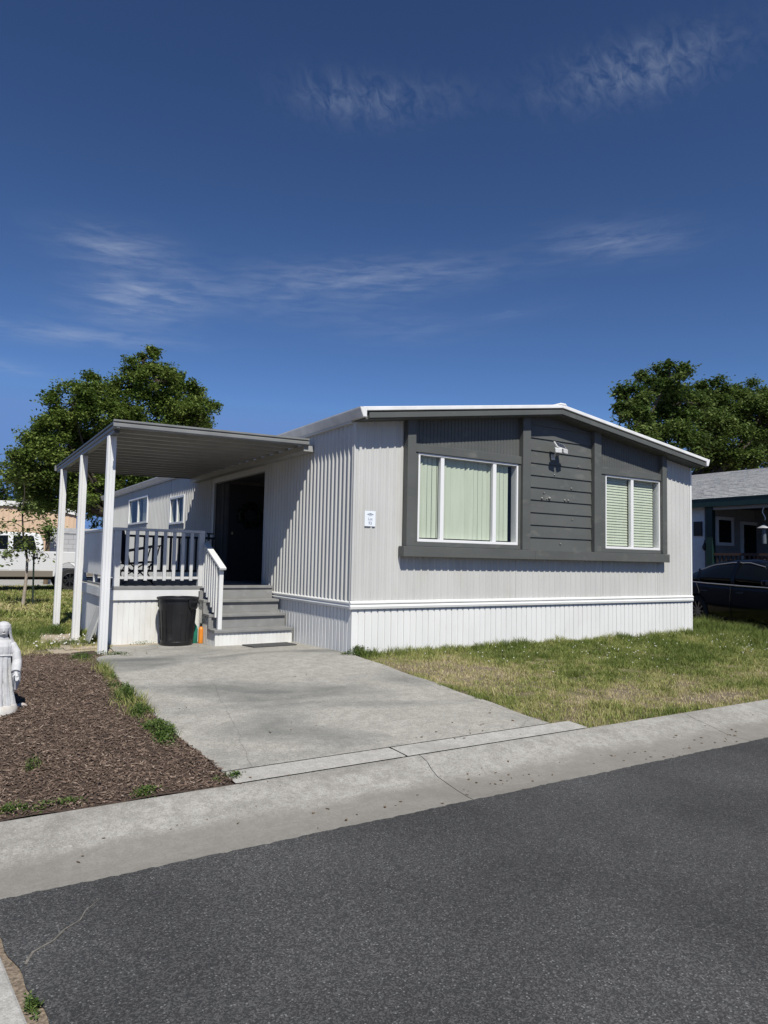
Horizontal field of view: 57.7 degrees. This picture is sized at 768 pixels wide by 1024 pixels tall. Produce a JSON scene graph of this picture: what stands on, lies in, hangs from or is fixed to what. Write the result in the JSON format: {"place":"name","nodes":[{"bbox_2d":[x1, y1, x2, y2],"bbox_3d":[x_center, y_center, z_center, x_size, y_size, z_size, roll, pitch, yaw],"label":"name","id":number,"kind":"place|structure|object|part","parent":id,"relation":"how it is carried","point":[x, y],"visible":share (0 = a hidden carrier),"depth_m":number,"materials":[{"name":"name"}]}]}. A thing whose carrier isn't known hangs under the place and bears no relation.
{"place":"outdoors","nodes":[
{"label":"outdoors","id":0,"kind":"place"},
{"bbox_2d":[0,957,26,1023],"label":"pavement","id":1,"kind":"structure","parent":0,"point":[11,1012],"depth_m":2.43,"materials":[{"name":"concrete"}]},
{"bbox_2d":[0,937,48,1023],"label":"dirt seam","id":2,"kind":"object","parent":1,"relation":"on","point":[14,973],"visible":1,"depth_m":2.56,"materials":[{"name":"brown soil"}]},
{"bbox_2d":[22,990,44,1021],"bbox_3d":[-1.223,1.728,2.430,0.072,0.074,0.171,4,-4,-32],"label":"weed clump","id":3,"kind":"object","parent":2,"relation":"on","point":[33,1004],"visible":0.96,"depth_m":2.43,"materials":[{"name":"green plant"}]},
{"bbox_2d":[0,584,81,620],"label":"lawn grass","id":4,"kind":"structure","parent":0,"point":[12,606],"depth_m":18.50,"materials":[{"name":"green plant"}]},
{"bbox_2d":[0,580,98,585],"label":"back street","id":5,"kind":"structure","parent":0,"point":[14,582],"depth_m":30.92,"materials":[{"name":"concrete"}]},
{"bbox_2d":[43,530,49,583],"bbox_3d":[-14.507,1.923,30.021,0.198,2.450,0.198,4,-4,-32],"label":"wooden post","id":6,"kind":"object","parent":5,"relation":"on","point":[47,544],"visible":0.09,"depth_m":29.98,"materials":[{"name":"brown wood"}]},
{"bbox_2d":[36,518,57,542],"bbox_3d":[-14.415,0.821,30.113,1.099,1.100,0.953,4,-4,-32],"label":"hanging vine","id":7,"kind":"object","parent":6,"relation":"hanging from","point":[50,529],"visible":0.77,"depth_m":29.96,"materials":[{"name":"green plant"}]},
{"bbox_2d":[242,642,296,647],"bbox_3d":[-1.628,1.906,10.011,0.711,0.029,0.381,4,-5,-35],"label":"door mat","id":8,"kind":"object","parent":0,"point":[269,644],"depth_m":9.96,"materials":[{"name":"rubber"}]},
{"bbox_2d":[223,748,404,782],"bbox_3d":[-0.468,1.818,5.034,1.367,0.017,0.215,4,-4,-32],"label":"driveway apron","id":9,"kind":"object","parent":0,"point":[281,769],"visible":1,"depth_m":5.01,"materials":[{"name":"concrete"}]},
{"bbox_2d":[97,642,548,771],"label":"driveway","id":10,"kind":"structure","parent":0,"point":[239,702],"depth_m":6.64,"materials":[{"name":"concrete"}]},
{"bbox_2d":[94,650,130,655],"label":"weed clump","id":11,"kind":"object","parent":10,"relation":"on","point":[109,653],"visible":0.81,"depth_m":8.74,"materials":[{"name":"green plant"}]},
{"bbox_2d":[157,596,198,645],"bbox_3d":[-2.980,1.566,10.046,0.594,0.686,0.594,4,-4,-32],"label":"trash can","id":12,"kind":"object","parent":10,"relation":"on","point":[177,615],"visible":1,"depth_m":9.84,"materials":[{"name":"black plastic"}]},
{"bbox_2d":[192,624,197,642],"bbox_3d":[-2.833,1.769,10.331,0.110,0.331,0.176,4,-4,-32],"label":"green jug","id":13,"kind":"object","parent":10,"relation":"on","point":[195,637],"visible":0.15,"depth_m":10.27,"materials":[{"name":"plastic"}]},
{"bbox_2d":[198,623,202,642],"bbox_3d":[-2.700,1.784,10.280,0.072,0.300,0.072,4,-4,-32],"label":"orange bottle","id":14,"kind":"object","parent":10,"relation":"on","point":[200,634],"visible":1,"depth_m":10.25,"materials":[{"name":"plastic"}]},
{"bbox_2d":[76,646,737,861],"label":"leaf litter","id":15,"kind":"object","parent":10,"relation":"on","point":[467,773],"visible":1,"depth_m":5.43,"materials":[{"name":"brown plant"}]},
{"bbox_2d":[0,737,767,1023],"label":"road","id":16,"kind":"structure","parent":0,"point":[636,894],"depth_m":3.07,"materials":[{"name":"grey asphalt"}]},
{"bbox_2d":[24,899,98,963],"bbox_3d":[-1.349,1.762,2.947,0.040,0.002,0.522,0,-4,11],"label":"road crack","id":17,"kind":"object","parent":16,"relation":"on","point":[29,956],"visible":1,"depth_m":2.85,"materials":[{"name":"grey asphalt"}]},
{"bbox_2d":[0,610,767,821],"bbox_3d":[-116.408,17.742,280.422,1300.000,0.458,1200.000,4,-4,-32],"label":"ground","id":18,"kind":"structure","parent":0,"point":[466,679],"depth_m":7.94,"materials":[{"name":"green plant"}]},
{"bbox_2d":[0,469,28,500],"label":"tree","id":19,"kind":"object","parent":18,"relation":"on","point":[3,492],"visible":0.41,"depth_m":53.25,"materials":[{"name":"green plant"}]},
{"bbox_2d":[32,546,34,603],"bbox_3d":[-9.178,1.679,18.255,0.085,1.570,0.044,4,-4,-32],"label":"tree stake","id":20,"kind":"object","parent":18,"relation":"on","point":[33,577],"visible":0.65,"depth_m":18.23,"materials":[{"name":"brown metal"}]},
{"bbox_2d":[0,484,67,603],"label":"sapling","id":21,"kind":"object","parent":18,"relation":"on","point":[29,549],"visible":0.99,"depth_m":18.06,"materials":[{"name":"green plant"}]},
{"bbox_2d":[0,500,76,548],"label":"trailer home","id":22,"kind":"object","parent":18,"relation":"on","point":[70,519],"visible":0.23,"depth_m":44.61,"materials":[{"name":"beige"}]},
{"bbox_2d":[0,532,100,589],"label":"pickup truck","id":23,"kind":"object","parent":18,"relation":"on","point":[45,570],"visible":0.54,"depth_m":24.29,"materials":[{"name":"white paint"}]},
{"bbox_3d":[-13.262,1.359,23.596,1.056,1.185,0.185,4,-4,-32],"label":"door","id":24,"kind":"part","parent":23,"relation":"part of","materials":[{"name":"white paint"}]},
{"bbox_3d":[-12.388,1.413,24.139,0.876,1.185,0.185,4,-4,-32],"label":"door","id":25,"kind":"part","parent":23,"relation":"part of","materials":[{"name":"white paint"}]},
{"bbox_2d":[0,616,111,656],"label":"side lawn grass","id":26,"kind":"structure","parent":18,"relation":"on","point":[22,628],"depth_m":10.57,"materials":[{"name":"green plant"}]},
{"bbox_2d":[48,528,99,583],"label":"block wall","id":27,"kind":"structure","parent":18,"relation":"on","point":[69,539],"depth_m":31.21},
{"bbox_2d":[40,633,112,657],"bbox_3d":[-4.513,1.976,10.790,1.526,0.128,5.189,4,-4,-32],"label":"dirt patch","id":28,"kind":"object","parent":18,"relation":"on","point":[60,650],"visible":0.16,"depth_m":9.96,"materials":[{"name":"beige soil"}]},
{"bbox_2d":[31,623,67,635],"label":"weed clump","id":29,"kind":"object","parent":28,"relation":"on","point":[56,630],"visible":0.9,"depth_m":11.70,"materials":[{"name":"green plant"}]},
{"bbox_2d":[39,637,96,650],"bbox_3d":[-4.471,1.850,9.862,1.040,0.156,1.266,0,-4,19],"label":"weed clump","id":30,"kind":"object","parent":28,"relation":"on","point":[76,641],"visible":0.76,"depth_m":9.97,"materials":[{"name":"green plant"}]},
{"bbox_2d":[84,606,98,641],"bbox_3d":[-4.331,1.669,10.395,0.183,0.490,0.449,4,-4,-32],"label":"leaning board","id":31,"kind":"object","parent":28,"relation":"on","point":[92,625],"visible":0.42,"depth_m":10.35,"materials":[{"name":"white wood"}]},
{"bbox_2d":[63,642,197,649],"bbox_3d":[-3.556,1.897,9.935,1.840,0.011,0.270,4,-4,-32],"label":"dirt strip","id":32,"kind":"object","parent":28,"relation":"on","point":[81,647],"visible":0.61,"depth_m":9.68,"materials":[{"name":"beige soil"}]},
{"bbox_2d":[130,640,158,644],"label":"weed clump","id":33,"kind":"object","parent":32,"relation":"on","point":[144,642],"visible":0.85,"depth_m":10.03,"materials":[{"name":"green plant"}]},
{"bbox_2d":[68,495,102,528],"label":"tree","id":34,"kind":"object","parent":18,"relation":"on","point":[95,522],"visible":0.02,"depth_m":60.78,"materials":[{"name":"green plant"}]},
{"bbox_2d":[0,344,223,520],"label":"tree","id":35,"kind":"object","parent":18,"relation":"on","point":[51,433],"visible":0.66,"depth_m":35.12,"materials":[{"name":"green plant"}]},
{"bbox_2d":[0,651,234,820],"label":"mulch bed","id":36,"kind":"object","parent":18,"relation":"on","point":[108,802],"visible":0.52,"depth_m":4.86,"materials":[{"name":"brown wood"}]},
{"bbox_2d":[0,621,21,716],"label":"garden statue","id":37,"kind":"object","parent":36,"relation":"on","point":[10,664],"visible":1,"depth_m":5.77,"materials":[{"name":"white stone"}]},
{"bbox_2d":[0,799,28,819],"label":"weed clump","id":38,"kind":"object","parent":36,"relation":"on","point":[6,805],"visible":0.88,"depth_m":3.98,"materials":[{"name":"green plant"}]},
{"bbox_2d":[17,703,26,706],"bbox_3d":[-3.089,1.650,5.937,0.089,0.055,0.058,4,-4,-32],"label":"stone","id":39,"kind":"object","parent":36,"relation":"on","point":[20,704],"visible":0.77,"depth_m":5.92,"materials":[{"name":"white stone"}]},
{"bbox_2d":[23,754,41,772],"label":"weed clump","id":40,"kind":"object","parent":36,"relation":"on","point":[31,766],"visible":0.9,"depth_m":4.63,"materials":[{"name":"green plant"}]},
{"bbox_2d":[10,796,86,819],"bbox_3d":[-1.962,1.716,4.079,0.488,0.089,0.157,4,-5,-39],"label":"weed clump","id":41,"kind":"object","parent":36,"relation":"on","point":[70,798],"visible":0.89,"depth_m":4.10,"materials":[{"name":"green plant"}]},
{"bbox_2d":[63,651,97,660],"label":"weed clump","id":42,"kind":"object","parent":36,"relation":"on","point":[76,655],"visible":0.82,"depth_m":8.24,"materials":[{"name":"green plant"}]},
{"bbox_2d":[69,656,159,725],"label":"edge grass","id":43,"kind":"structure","parent":36,"relation":"on","point":[104,669],"depth_m":6.25,"materials":[{"name":"green plant"}]},
{"bbox_2d":[108,669,120,685],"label":"weed clump","id":44,"kind":"object","parent":36,"relation":"on","point":[112,675],"visible":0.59,"depth_m":7.05,"materials":[{"name":"green plant"}]},
{"bbox_2d":[105,680,159,714],"bbox_3d":[-2.403,1.665,6.419,0.300,0.252,1.535,4,-5,-38],"label":"weed clump","id":45,"kind":"object","parent":36,"relation":"on","point":[126,689],"visible":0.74,"depth_m":6.34,"materials":[{"name":"green plant"}]},
{"bbox_2d":[129,701,152,723],"bbox_3d":[-2.091,1.693,5.979,0.235,0.161,0.572,4,-4,-32],"label":"weed clump","id":46,"kind":"object","parent":36,"relation":"on","point":[140,706],"visible":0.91,"depth_m":5.92,"materials":[{"name":"green plant"}]},
{"bbox_2d":[127,784,161,801],"bbox_3d":[-1.484,1.742,4.335,0.199,0.093,0.203,1,-4,8],"label":"weed clump","id":47,"kind":"object","parent":36,"relation":"on","point":[146,790],"visible":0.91,"depth_m":4.32,"materials":[{"name":"green plant"}]},
{"bbox_2d":[138,718,181,745],"bbox_3d":[-1.740,1.710,5.494,0.299,0.177,0.775,4,-4,-32],"label":"weed clump","id":48,"kind":"object","parent":36,"relation":"on","point":[167,730],"visible":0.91,"depth_m":5.43,"materials":[{"name":"green plant"}]},
{"bbox_2d":[212,770,245,781],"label":"weed clump","id":49,"kind":"object","parent":36,"relation":"on","point":[237,773],"visible":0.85,"depth_m":4.68,"materials":[{"name":"green plant"}]},
{"bbox_2d":[53,419,313,654],"bbox_3d":[-3.732,0.564,11.785,2.812,3.145,5.730,4,-4,-32],"label":"carport cover","id":50,"kind":"object","parent":18,"relation":"on","point":[138,448],"visible":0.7,"depth_m":10.81,"materials":[{"name":"metal"}]},
{"bbox_2d":[81,527,292,645],"bbox_3d":[-3.514,1.221,11.652,2.461,1.765,4.225,4,-4,-32],"label":"porch","id":51,"kind":"object","parent":18,"relation":"on","point":[133,610],"visible":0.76,"depth_m":10.35,"materials":[{"name":"grey paint"}]},
{"bbox_2d":[120,530,163,583],"bbox_3d":[-3.884,0.697,10.992,0.652,0.856,0.615,4,-4,-32],"label":"camp chair","id":52,"kind":"object","parent":51,"relation":"on","point":[123,543],"visible":0.52,"depth_m":10.79,"materials":[{"name":"black fabric"}]},
{"bbox_2d":[0,755,471,898],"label":"kerb","id":53,"kind":"structure","parent":18,"relation":"on","point":[42,852],"depth_m":4.09,"materials":[{"name":"concrete"}]},
{"bbox_2d":[340,644,373,656],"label":"weed clump","id":54,"kind":"object","parent":18,"relation":"on","point":[356,652],"visible":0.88,"depth_m":9.03,"materials":[{"name":"green plant"}]},
{"bbox_2d":[27,631,767,674],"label":"clover flowers","id":55,"kind":"object","parent":18,"relation":"on","point":[425,653],"visible":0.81,"depth_m":10.19,"materials":[{"name":"white plant"}]},
{"bbox_2d":[101,403,709,654],"bbox_3d":[-1.934,0.695,18.456,7.462,3.982,18.018,4,-4,-32],"label":"mobile home","id":56,"kind":"object","parent":18,"relation":"on","point":[493,523],"visible":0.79,"depth_m":10.65,"materials":[{"name":"paint"}]},
{"bbox_2d":[128,495,148,524],"bbox_3d":[-6.833,-0.025,19.752,0.305,0.950,2.500,4,-4,-32],"label":"window","id":57,"kind":"structure","parent":56,"relation":"in","point":[143,502],"depth_m":19.67,"materials":[{"name":"white plastic"}]},
{"bbox_2d":[169,494,184,524],"bbox_3d":[-4.720,-0.038,16.352,0.305,0.850,1.400,4,-4,-32],"label":"window","id":58,"kind":"structure","parent":56,"relation":"in","point":[179,512],"depth_m":16.28,"materials":[{"name":"white plastic"}]},
{"bbox_2d":[226,484,264,579],"bbox_3d":[-2.789,0.428,14.387,0.880,1.960,0.100,4,-4,-32],"label":"door","id":59,"kind":"structure","parent":56,"relation":"in","point":[244,546],"depth_m":14.34,"materials":[{"name":"grey wood"}]},
{"bbox_2d":[237,501,263,529],"bbox_3d":[-2.757,0.070,14.362,0.597,0.627,0.214,4,-4,-32],"label":"door wreath","id":60,"kind":"object","parent":59,"relation":"attached to","point":[244,522],"depth_m":14.36,"materials":[{"name":"grey"}]},
{"bbox_2d":[364,511,375,526],"bbox_3d":[-0.185,0.090,9.290,0.168,0.205,0.009,4,-4,-32],"label":"lot sign","id":61,"kind":"object","parent":56,"relation":"attached to","point":[370,517],"visible":1,"depth_m":9.29,"materials":[{"name":"white plastic"}]},
{"bbox_2d":[417,453,517,544],"bbox_3d":[1.169,-0.154,10.295,1.870,1.430,0.338,4,-4,-32],"label":"window","id":62,"kind":"structure","parent":56,"relation":"in","point":[461,500],"depth_m":10.23,"materials":[{"name":"white"}]},
{"bbox_2d":[551,441,567,459],"bbox_3d":[2.752,-0.966,11.011,0.276,0.281,0.213,4,-4,-32],"label":"solar floodlight","id":63,"kind":"object","parent":56,"relation":"attached to","point":[559,447],"visible":1,"depth_m":10.95,"materials":[{"name":"grey plastic"}]},
{"bbox_2d":[606,475,659,549],"bbox_3d":[4.224,0.035,12.193,1.442,1.430,0.338,4,-4,-32],"label":"window","id":64,"kind":"structure","parent":56,"relation":"in","point":[632,504],"depth_m":12.18,"materials":[{"name":"white"}]},
{"bbox_2d":[420,713,748,799],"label":"kerb","id":65,"kind":"structure","parent":18,"relation":"on","point":[577,753],"depth_m":5.70,"materials":[{"name":"concrete"}]},
{"bbox_2d":[608,358,724,471],"bbox_3d":[12.379,-2.050,32.779,7.951,11.944,5.882,4,-4,-32],"label":"tree","id":66,"kind":"object","parent":18,"relation":"on","point":[662,394],"visible":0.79,"depth_m":31.45,"materials":[{"name":"green plant"}]},
{"bbox_2d":[670,372,767,474],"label":"tree","id":67,"kind":"object","parent":18,"relation":"on","point":[728,417],"visible":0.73,"depth_m":36.63,"materials":[{"name":"green plant"}]},
{"bbox_2d":[685,699,767,740],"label":"kerb","id":68,"kind":"structure","parent":18,"relation":"on","point":[748,721],"depth_m":7.06,"materials":[{"name":"concrete"}]},
{"bbox_2d":[691,468,767,573],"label":"neighbour house","id":69,"kind":"structure","parent":18,"relation":"on","point":[728,507],"depth_m":19.62,"materials":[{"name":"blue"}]},
{"bbox_2d":[693,521,702,535],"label":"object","id":70,"kind":"object","parent":69,"relation":"attached to","point":[697,528],"depth_m":19.41,"materials":[{"name":"blue metal"}]},
{"bbox_2d":[715,516,733,545],"bbox_3d":[9.599,0.545,19.646,0.818,0.811,0.058,4,-4,-32],"label":"window","id":71,"kind":"structure","parent":69,"relation":"in","point":[724,526],"depth_m":19.63,"materials":[{"name":"black glass"}]},
{"bbox_2d":[740,521,756,558],"bbox_3d":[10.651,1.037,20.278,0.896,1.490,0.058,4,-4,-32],"label":"door","id":72,"kind":"structure","parent":69,"relation":"in","point":[748,544],"depth_m":20.24,"materials":[{"name":"black paint"}]},
{"bbox_2d":[758,508,767,543],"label":"bird feeder","id":73,"kind":"object","parent":69,"relation":"hanging from","point":[763,527],"visible":1,"depth_m":17.64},
{"bbox_2d":[0,0,767,528],"label":"sky","id":74,"kind":"structure","parent":0,"point":[314,210],"materials":[{"name":"blue"}]},
{"bbox_2d":[391,721,586,755],"bbox_3d":[0.954,1.906,5.918,1.992,0.017,0.215,4,-4,-32],"label":"driveway apron","id":75,"kind":"object","parent":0,"point":[446,744],"visible":1,"depth_m":5.85,"materials":[{"name":"concrete"}]},
{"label":"neighbour driveway","id":76,"kind":"structure","parent":0,"visible":0},
{"bbox_2d":[692,559,767,629],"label":"black sedan","id":77,"kind":"object","parent":76,"relation":"on","point":[733,591],"visible":0.77,"depth_m":15.12,"materials":[{"name":"black paint"}]}
]}

